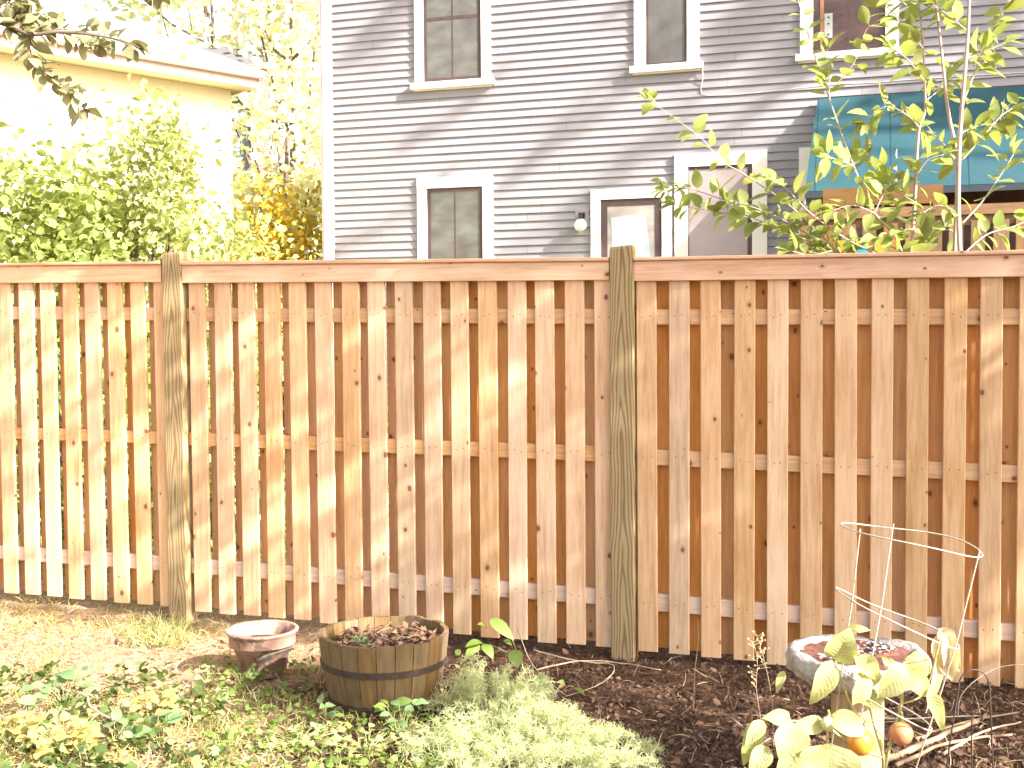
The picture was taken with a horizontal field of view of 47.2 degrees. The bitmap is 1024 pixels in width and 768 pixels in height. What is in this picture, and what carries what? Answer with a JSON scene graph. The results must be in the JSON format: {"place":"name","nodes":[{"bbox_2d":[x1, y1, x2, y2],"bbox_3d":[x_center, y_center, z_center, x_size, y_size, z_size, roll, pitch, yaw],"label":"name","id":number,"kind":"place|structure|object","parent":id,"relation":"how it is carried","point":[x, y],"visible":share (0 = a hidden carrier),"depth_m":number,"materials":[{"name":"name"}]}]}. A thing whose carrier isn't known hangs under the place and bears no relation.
{"place":"outdoors","nodes":[
{"label":"outdoors","id":0,"kind":"place"},
{"bbox_2d":[64,0,322,258],"label":"sky","id":1,"kind":"structure","parent":0,"point":[102,7],"materials":[{"name":"white"}]},
{"bbox_2d":[0,424,1023,767],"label":"ground","id":2,"kind":"structure","parent":0,"point":[98,650],"depth_m":5.27,"materials":[{"name":"soil"}]},
{"bbox_2d":[0,710,36,748],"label":"weed","id":3,"kind":"object","parent":2,"relation":"on","point":[19,717],"visible":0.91,"depth_m":4.39,"materials":[{"name":"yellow plant"}]},
{"bbox_2d":[16,670,98,709],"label":"weed","id":4,"kind":"object","parent":2,"relation":"on","point":[64,676],"visible":0.84,"depth_m":4.83,"materials":[{"name":"green plant"}]},
{"bbox_2d":[15,712,104,758],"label":"weed","id":5,"kind":"object","parent":2,"relation":"on","point":[43,743],"visible":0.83,"depth_m":4.28,"materials":[{"name":"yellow plant"}]},
{"bbox_2d":[35,680,97,696],"bbox_3d":[-1.884,1.282,4.930,0.351,0.027,0.042,1,3,26],"label":"stick","id":6,"kind":"object","parent":2,"relation":"on","point":[64,689],"visible":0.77,"depth_m":4.90,"materials":[{"name":"beige wood"}]},
{"bbox_2d":[68,665,87,685],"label":"weed","id":7,"kind":"object","parent":2,"relation":"on","point":[84,668],"visible":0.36,"depth_m":5.17,"materials":[{"name":"green plant"}]},
{"bbox_2d":[0,0,169,128],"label":"overhanging tree","id":8,"kind":"object","parent":2,"relation":"on","point":[22,23],"visible":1,"depth_m":4.30,"materials":[{"name":"green plant"}]},
{"bbox_2d":[0,95,182,484],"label":"shrub","id":9,"kind":"object","parent":2,"relation":"on","point":[22,156],"visible":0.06,"depth_m":10.19,"materials":[{"name":"green plant"}]},
{"bbox_2d":[0,121,209,514],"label":"shrub","id":10,"kind":"object","parent":2,"relation":"on","point":[74,233],"visible":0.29,"depth_m":9.50,"materials":[{"name":"green plant"}]},
{"bbox_2d":[86,696,123,730],"bbox_3d":[-1.627,1.309,4.643,0.051,0.051,0.451,-2,3,-37],"label":"stick","id":11,"kind":"object","parent":2,"relation":"on","point":[94,709],"visible":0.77,"depth_m":4.63,"materials":[{"name":"beige wood"}]},
{"bbox_2d":[0,657,228,767],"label":"ground cover","id":12,"kind":"object","parent":2,"relation":"on","point":[100,748],"visible":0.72,"depth_m":4.56,"materials":[{"name":"green plant"}]},
{"bbox_2d":[84,707,151,742],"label":"weed","id":13,"kind":"object","parent":2,"relation":"on","point":[116,714],"visible":0.68,"depth_m":4.44,"materials":[{"name":"green plant"}]},
{"bbox_2d":[0,592,251,767],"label":"grass","id":14,"kind":"structure","parent":2,"relation":"on","point":[94,701],"depth_m":5.12,"materials":[{"name":"green plant"}]},
{"bbox_2d":[0,0,264,351],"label":"cream house","id":15,"kind":"structure","parent":2,"relation":"on","point":[216,81],"depth_m":14.74,"materials":[{"name":"paint"}]},
{"bbox_2d":[0,115,20,242],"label":"window","id":16,"kind":"structure","parent":15,"relation":"in","point":[6,137],"depth_m":13.74,"materials":[{"name":"white glass"}]},
{"bbox_2d":[14,323,258,549],"bbox_3d":[-2.976,0.246,8.200,2.747,2.146,2.313,0,2,0],"label":"hedge plant","id":17,"kind":"object","parent":2,"relation":"on","point":[60,444],"visible":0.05,"depth_m":8.11,"materials":[{"name":"green plant"}]},
{"bbox_2d":[121,686,179,716],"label":"weed","id":18,"kind":"object","parent":2,"relation":"on","point":[169,694],"visible":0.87,"depth_m":4.74,"materials":[{"name":"yellow plant"}]},
{"bbox_2d":[112,603,211,660],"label":"grass","id":19,"kind":"structure","parent":2,"relation":"on","point":[161,627],"depth_m":5.95,"materials":[{"name":"green plant"}]},
{"bbox_2d":[148,709,183,727],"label":"weed","id":20,"kind":"object","parent":2,"relation":"on","point":[173,717],"visible":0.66,"depth_m":4.61,"materials":[{"name":"green plant"}]},
{"bbox_2d":[25,54,320,500],"bbox_3d":[-3.103,-0.849,10.570,2.607,4.105,2.053,-1,3,-19],"label":"shrub","id":21,"kind":"object","parent":2,"relation":"on","point":[175,225],"visible":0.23,"depth_m":10.21,"materials":[{"name":"green plant"}]},
{"bbox_2d":[83,0,317,175],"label":"tree","id":22,"kind":"object","parent":2,"relation":"on","point":[173,7],"visible":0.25,"depth_m":39.08,"materials":[{"name":"green plant"}]},
{"bbox_2d":[18,476,389,624],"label":"grass","id":23,"kind":"structure","parent":2,"relation":"on","point":[153,549],"depth_m":8.09,"materials":[{"name":"green plant"}]},
{"bbox_2d":[184,664,230,688],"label":"weed","id":24,"kind":"object","parent":2,"relation":"on","point":[209,682],"visible":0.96,"depth_m":5.16,"materials":[{"name":"green plant"}]},
{"bbox_2d":[126,382,335,545],"bbox_3d":[-1.923,0.592,8.538,2.176,1.488,2.280,-3,3,-41],"label":"hedge plant","id":25,"kind":"object","parent":2,"relation":"on","point":[234,470],"visible":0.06,"depth_m":8.43,"materials":[{"name":"green plant"}]},
{"bbox_2d":[197,47,269,255],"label":"house","id":26,"kind":"structure","parent":2,"relation":"on","point":[229,54],"depth_m":30.70,"materials":[{"name":"white"}]},
{"bbox_2d":[224,663,262,689],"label":"weed","id":27,"kind":"object","parent":2,"relation":"on","point":[252,674],"visible":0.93,"depth_m":5.17,"materials":[{"name":"green plant"}]},
{"bbox_2d":[186,178,317,480],"bbox_3d":[-2.607,-0.351,11.042,1.656,3.103,1.746,0,2,0],"label":"shrub","id":28,"kind":"object","parent":2,"relation":"on","point":[252,241],"visible":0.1,"depth_m":11.01,"materials":[{"name":"yellow plant"}]},
{"bbox_2d":[202,0,320,259],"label":"tree","id":29,"kind":"object","parent":2,"relation":"on","point":[273,28],"visible":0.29,"depth_m":32.99,"materials":[{"name":"green plant"}]},
{"bbox_2d":[225,620,298,678],"bbox_3d":[-1.149,1.228,5.407,0.332,0.209,0.332,0,2,0],"label":"terracotta pot","id":30,"kind":"object","parent":2,"relation":"on","point":[250,643],"visible":0.93,"depth_m":5.32,"materials":[{"name":"ceramic"}]},
{"bbox_2d":[224,144,322,434],"bbox_3d":[-3.438,-1.229,17.009,3.458,4.320,3.899,-2,3,-30],"label":"yellow bush","id":31,"kind":"object","parent":2,"relation":"on","point":[304,241],"visible":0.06,"depth_m":16.48,"materials":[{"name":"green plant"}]},
{"bbox_2d":[257,647,293,688],"bbox_3d":[-1.034,1.256,5.138,0.292,0.258,0.030,2,3,42],"label":"broken board","id":32,"kind":"object","parent":2,"relation":"on","point":[274,654],"visible":0.81,"depth_m":5.16,"materials":[{"name":"brown wood"}]},
{"bbox_2d":[230,41,322,259],"bbox_3d":[-4.780,-3.649,26.642,5.965,8.194,3.521,0,2,0],"label":"tree","id":33,"kind":"object","parent":2,"relation":"on","point":[311,174],"visible":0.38,"depth_m":26.40,"materials":[{"name":"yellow plant"}]},
{"bbox_2d":[245,717,345,756],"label":"weed","id":34,"kind":"object","parent":2,"relation":"on","point":[335,737],"visible":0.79,"depth_m":4.42,"materials":[{"name":"green plant"}]},
{"bbox_2d":[159,684,484,767],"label":"grass","id":35,"kind":"structure","parent":2,"relation":"on","point":[318,720],"depth_m":4.61,"materials":[{"name":"green plant"}]},
{"bbox_2d":[317,693,340,723],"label":"weed","id":36,"kind":"object","parent":2,"relation":"on","point":[327,704],"visible":0.87,"depth_m":4.67,"materials":[{"name":"green plant"}]},
{"bbox_2d":[200,649,481,767],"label":"ground cover","id":37,"kind":"object","parent":2,"relation":"on","point":[330,761],"visible":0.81,"depth_m":4.56,"materials":[{"name":"green plant"}]},
{"bbox_2d":[326,723,410,758],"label":"weed","id":38,"kind":"object","parent":2,"relation":"on","point":[378,738],"visible":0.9,"depth_m":4.33,"materials":[{"name":"green plant"}]},
{"bbox_2d":[318,615,448,716],"bbox_3d":[-0.545,1.190,5.005,0.554,0.322,0.554,-1,2,-8],"label":"barrel planter","id":39,"kind":"object","parent":2,"relation":"on","point":[367,663],"visible":0.98,"depth_m":4.82,"materials":[{"name":"wood"}]},
{"bbox_2d":[373,697,412,731],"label":"weed","id":40,"kind":"object","parent":2,"relation":"on","point":[393,708],"visible":0.71,"depth_m":4.61,"materials":[{"name":"green plant"}]},
{"bbox_2d":[379,698,429,744],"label":"weed","id":41,"kind":"object","parent":2,"relation":"on","point":[405,709],"visible":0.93,"depth_m":4.46,"materials":[{"name":"green plant"}]},
{"bbox_2d":[394,709,512,767],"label":"feathery plant","id":42,"kind":"object","parent":2,"relation":"on","point":[453,735],"visible":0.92,"depth_m":4.28,"materials":[{"name":"green plant"}]},
{"bbox_2d":[436,650,486,707],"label":"dry weed","id":43,"kind":"object","parent":2,"relation":"on","point":[450,690],"visible":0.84,"depth_m":4.89,"materials":[{"name":"plant"}]},
{"bbox_2d":[418,652,557,725],"bbox_3d":[-0.078,1.227,4.771,0.524,0.284,0.517,-2,3,-32],"label":"feathery plant","id":44,"kind":"object","parent":2,"relation":"on","point":[520,686],"visible":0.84,"depth_m":4.76,"materials":[{"name":"green plant"}]},
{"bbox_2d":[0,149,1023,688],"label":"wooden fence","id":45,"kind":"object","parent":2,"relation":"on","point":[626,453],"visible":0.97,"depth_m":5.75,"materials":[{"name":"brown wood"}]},
{"bbox_2d":[0,607,1023,767],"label":"straw","id":46,"kind":"object","parent":2,"relation":"on","point":[155,677],"visible":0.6,"depth_m":4.91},
{"bbox_2d":[2,618,1022,767],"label":"fallen leaves","id":47,"kind":"object","parent":2,"relation":"on","point":[961,750],"visible":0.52,"depth_m":4.78,"materials":[{"name":"brown plant"}]},
{"bbox_2d":[465,618,583,700],"bbox_3d":[0.054,1.223,5.031,0.508,0.439,0.057,0,2,0],"label":"leafy weed","id":48,"kind":"object","parent":2,"relation":"on","point":[515,656],"visible":0.77,"depth_m":5.02,"materials":[{"name":"green plant"}]},
{"bbox_2d":[490,672,559,706],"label":"feathery plant","id":49,"kind":"object","parent":2,"relation":"on","point":[545,682],"visible":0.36,"depth_m":4.96,"materials":[{"name":"green plant"}]},
{"bbox_2d":[456,688,610,755],"bbox_3d":[0.081,1.269,4.467,0.626,0.233,0.523,0,2,0],"label":"feathery plant","id":50,"kind":"object","parent":2,"relation":"on","point":[564,718],"visible":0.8,"depth_m":4.43,"materials":[{"name":"green plant"}]},
{"bbox_2d":[517,628,564,694],"bbox_3d":[0.107,1.261,5.366,0.045,0.114,0.746,-1,3,-16],"label":"stick","id":51,"kind":"object","parent":2,"relation":"on","point":[529,658],"visible":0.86,"depth_m":5.44,"materials":[{"name":"brown wood"}]},
{"bbox_2d":[447,729,645,767],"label":"feathery plant","id":52,"kind":"object","parent":2,"relation":"on","point":[530,757],"visible":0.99,"depth_m":4.12,"materials":[{"name":"green plant"}]},
{"bbox_2d":[533,649,614,696],"bbox_3d":[0.324,1.295,5.329,0.329,0.046,0.607,-1,3,-12],"label":"stick","id":53,"kind":"object","parent":2,"relation":"on","point":[579,661],"visible":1,"depth_m":5.46,"materials":[{"name":"beige wood"}]},
{"bbox_2d":[536,660,660,670],"bbox_3d":[0.397,1.303,5.434,0.575,0.025,0.108,0,2,0],"label":"stick","id":54,"kind":"object","parent":2,"relation":"on","point":[591,661],"visible":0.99,"depth_m":5.45,"materials":[{"name":"beige wood"}]},
{"bbox_2d":[531,717,668,767],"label":"feathery plant","id":55,"kind":"object","parent":2,"relation":"on","point":[614,738],"visible":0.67,"depth_m":4.30,"materials":[{"name":"green plant"}]},
{"bbox_2d":[318,0,1023,422],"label":"clapboard house","id":56,"kind":"structure","parent":2,"relation":"on","point":[482,128],"depth_m":14.61,"materials":[{"name":"paint"}]},
{"bbox_2d":[410,0,494,91],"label":"window","id":57,"kind":"structure","parent":56,"relation":"in","point":[452,38],"depth_m":15.11,"materials":[{"name":"paint"}]},
{"bbox_2d":[417,174,493,258],"bbox_3d":[-0.734,-1.620,15.226,1.034,2.132,0.051,0,3,17],"label":"window","id":58,"kind":"structure","parent":56,"relation":"in","point":[455,214],"depth_m":15.19,"materials":[{"name":"paint"}]},
{"bbox_2d":[590,186,671,256],"bbox_3d":[1.481,-1.544,14.552,1.018,1.763,0.051,0,3,17],"label":"window","id":59,"kind":"structure","parent":56,"relation":"in","point":[619,216],"depth_m":14.52,"materials":[{"name":"paint"}]},
{"bbox_2d":[629,0,703,74],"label":"window","id":60,"kind":"structure","parent":56,"relation":"in","point":[666,32],"depth_m":14.30,"materials":[{"name":"paint"}]},
{"bbox_2d":[674,149,766,255],"bbox_3d":[2.531,-1.086,14.250,1.110,3.433,0.055,0,3,17],"label":"door","id":61,"kind":"structure","parent":56,"relation":"in","point":[696,237],"depth_m":14.22,"materials":[{"name":"paint"}]},
{"bbox_2d":[795,0,902,63],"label":"window","id":62,"kind":"structure","parent":56,"relation":"in","point":[840,15],"depth_m":13.70,"materials":[{"name":"paint"}]},
{"bbox_2d":[875,190,1023,250],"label":"patio door","id":63,"kind":"structure","parent":56,"relation":"in","point":[1010,196],"depth_m":13.36,"materials":[{"name":"wood"}]},
{"bbox_2d":[693,619,698,708],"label":"seed stalk","id":64,"kind":"object","parent":2,"relation":"on","point":[694,673],"visible":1,"depth_m":4.86,"materials":[{"name":"brown plant"}]},
{"bbox_2d":[436,629,1023,767],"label":"mulch","id":65,"kind":"object","parent":2,"relation":"on","point":[923,764],"visible":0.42,"depth_m":4.84,"materials":[{"name":"brown wood"}]},
{"bbox_2d":[728,680,737,709],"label":"seed stalk","id":66,"kind":"object","parent":2,"relation":"on","point":[730,699],"visible":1,"depth_m":4.66,"materials":[{"name":"brown plant"}]},
{"bbox_2d":[747,638,766,744],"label":"seed stalk","id":67,"kind":"object","parent":2,"relation":"on","point":[753,645],"visible":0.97,"depth_m":3.94,"materials":[{"name":"plant"}]},
{"bbox_2d":[751,631,773,746],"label":"seed stalk","id":68,"kind":"object","parent":2,"relation":"on","point":[761,636],"visible":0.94,"depth_m":4.00,"materials":[{"name":"plant"}]},
{"bbox_2d":[736,711,788,715],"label":"stick","id":69,"kind":"object","parent":2,"relation":"on","point":[748,714],"visible":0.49,"depth_m":4.74,"materials":[{"name":"beige wood"}]},
{"bbox_2d":[634,0,1023,253],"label":"young tree","id":70,"kind":"object","parent":2,"relation":"on","point":[926,241],"visible":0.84,"depth_m":6.00,"materials":[{"name":"green plant"}]},
{"bbox_2d":[785,634,931,767],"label":"bird bath","id":71,"kind":"object","parent":2,"relation":"on","point":[806,657],"visible":0.45,"depth_m":4.01,"materials":[{"name":"white stone"}]},
{"bbox_2d":[831,522,982,767],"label":"tomato cage","id":72,"kind":"object","parent":2,"relation":"on","point":[881,608],"visible":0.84,"depth_m":3.55,"materials":[{"name":"metal"}]},
{"bbox_2d":[741,624,960,767],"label":"plant","id":73,"kind":"object","parent":72,"relation":"in","point":[792,744],"visible":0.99,"depth_m":3.49,"materials":[{"name":"green plant"}]},
{"bbox_2d":[800,184,1023,253],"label":"deck","id":74,"kind":"structure","parent":2,"relation":"on","point":[988,211],"depth_m":11.49,"materials":[{"name":"brown wood"}]},
{"bbox_2d":[839,240,850,252],"bbox_3d":[3.266,-1.298,11.482,0.134,0.200,0.180,0,3,17],"label":"planter","id":75,"kind":"object","parent":74,"relation":"hanging from","point":[841,243],"visible":0.1,"depth_m":11.41,"materials":[{"name":"yellow plastic"}]},
{"bbox_2d":[856,238,868,252],"bbox_3d":[3.414,-1.318,11.432,0.120,0.200,0.188,0,3,17],"label":"planter","id":76,"kind":"object","parent":74,"relation":"hanging from","point":[863,251],"visible":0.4,"depth_m":11.35,"materials":[{"name":"blue plastic"}]},
{"bbox_2d":[877,244,882,252],"bbox_3d":[3.580,-1.292,11.387,0.127,0.200,0.180,0,3,17],"label":"planter","id":77,"kind":"object","parent":74,"relation":"hanging from","point":[879,249],"visible":0.13,"depth_m":11.31,"materials":[{"name":"yellow plastic"}]},
{"bbox_2d":[884,715,980,719],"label":"stick","id":78,"kind":"object","parent":2,"relation":"on","point":[889,718],"visible":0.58,"depth_m":4.69,"materials":[{"name":"beige wood"}]},
{"bbox_2d":[885,713,986,762],"bbox_3d":[1.620,1.351,4.471,0.747,0.035,0.037,-2,3,-40],"label":"stick","id":79,"kind":"object","parent":2,"relation":"on","point":[915,747],"visible":0.81,"depth_m":4.42,"materials":[{"name":"beige wood"}]},
{"bbox_2d":[894,734,1012,767],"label":"stick","id":80,"kind":"object","parent":2,"relation":"on","point":[912,757],"visible":0.92,"depth_m":4.36,"materials":[{"name":"beige wood"}]},
{"bbox_2d":[915,712,1018,738],"bbox_3d":[1.790,1.341,4.623,0.600,0.017,0.037,-2,3,-30],"label":"stick","id":81,"kind":"object","parent":2,"relation":"on","point":[945,727],"visible":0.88,"depth_m":4.61,"materials":[{"name":"beige wood"}]},
{"bbox_2d":[946,669,993,767],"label":"wire hoop","id":82,"kind":"object","parent":2,"relation":"on","point":[964,673],"visible":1,"depth_m":4.10,"materials":[{"name":"grey metal"}]},
{"bbox_2d":[968,714,973,767],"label":"garden stake","id":83,"kind":"object","parent":2,"relation":"on","point":[971,740],"visible":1,"depth_m":4.08,"materials":[{"name":"metal"}]},
{"bbox_2d":[942,721,1021,755],"bbox_3d":[1.783,1.345,4.477,0.552,0.014,0.047,-2,3,-39],"label":"stick","id":84,"kind":"object","parent":2,"relation":"on","point":[945,752],"visible":0.86,"depth_m":4.50,"materials":[{"name":"beige wood"}]},
{"bbox_2d":[957,664,1023,716],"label":"wire hoop","id":85,"kind":"object","parent":2,"relation":"on","point":[980,677],"visible":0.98,"depth_m":4.65,"materials":[{"name":"grey metal"}]}
]}

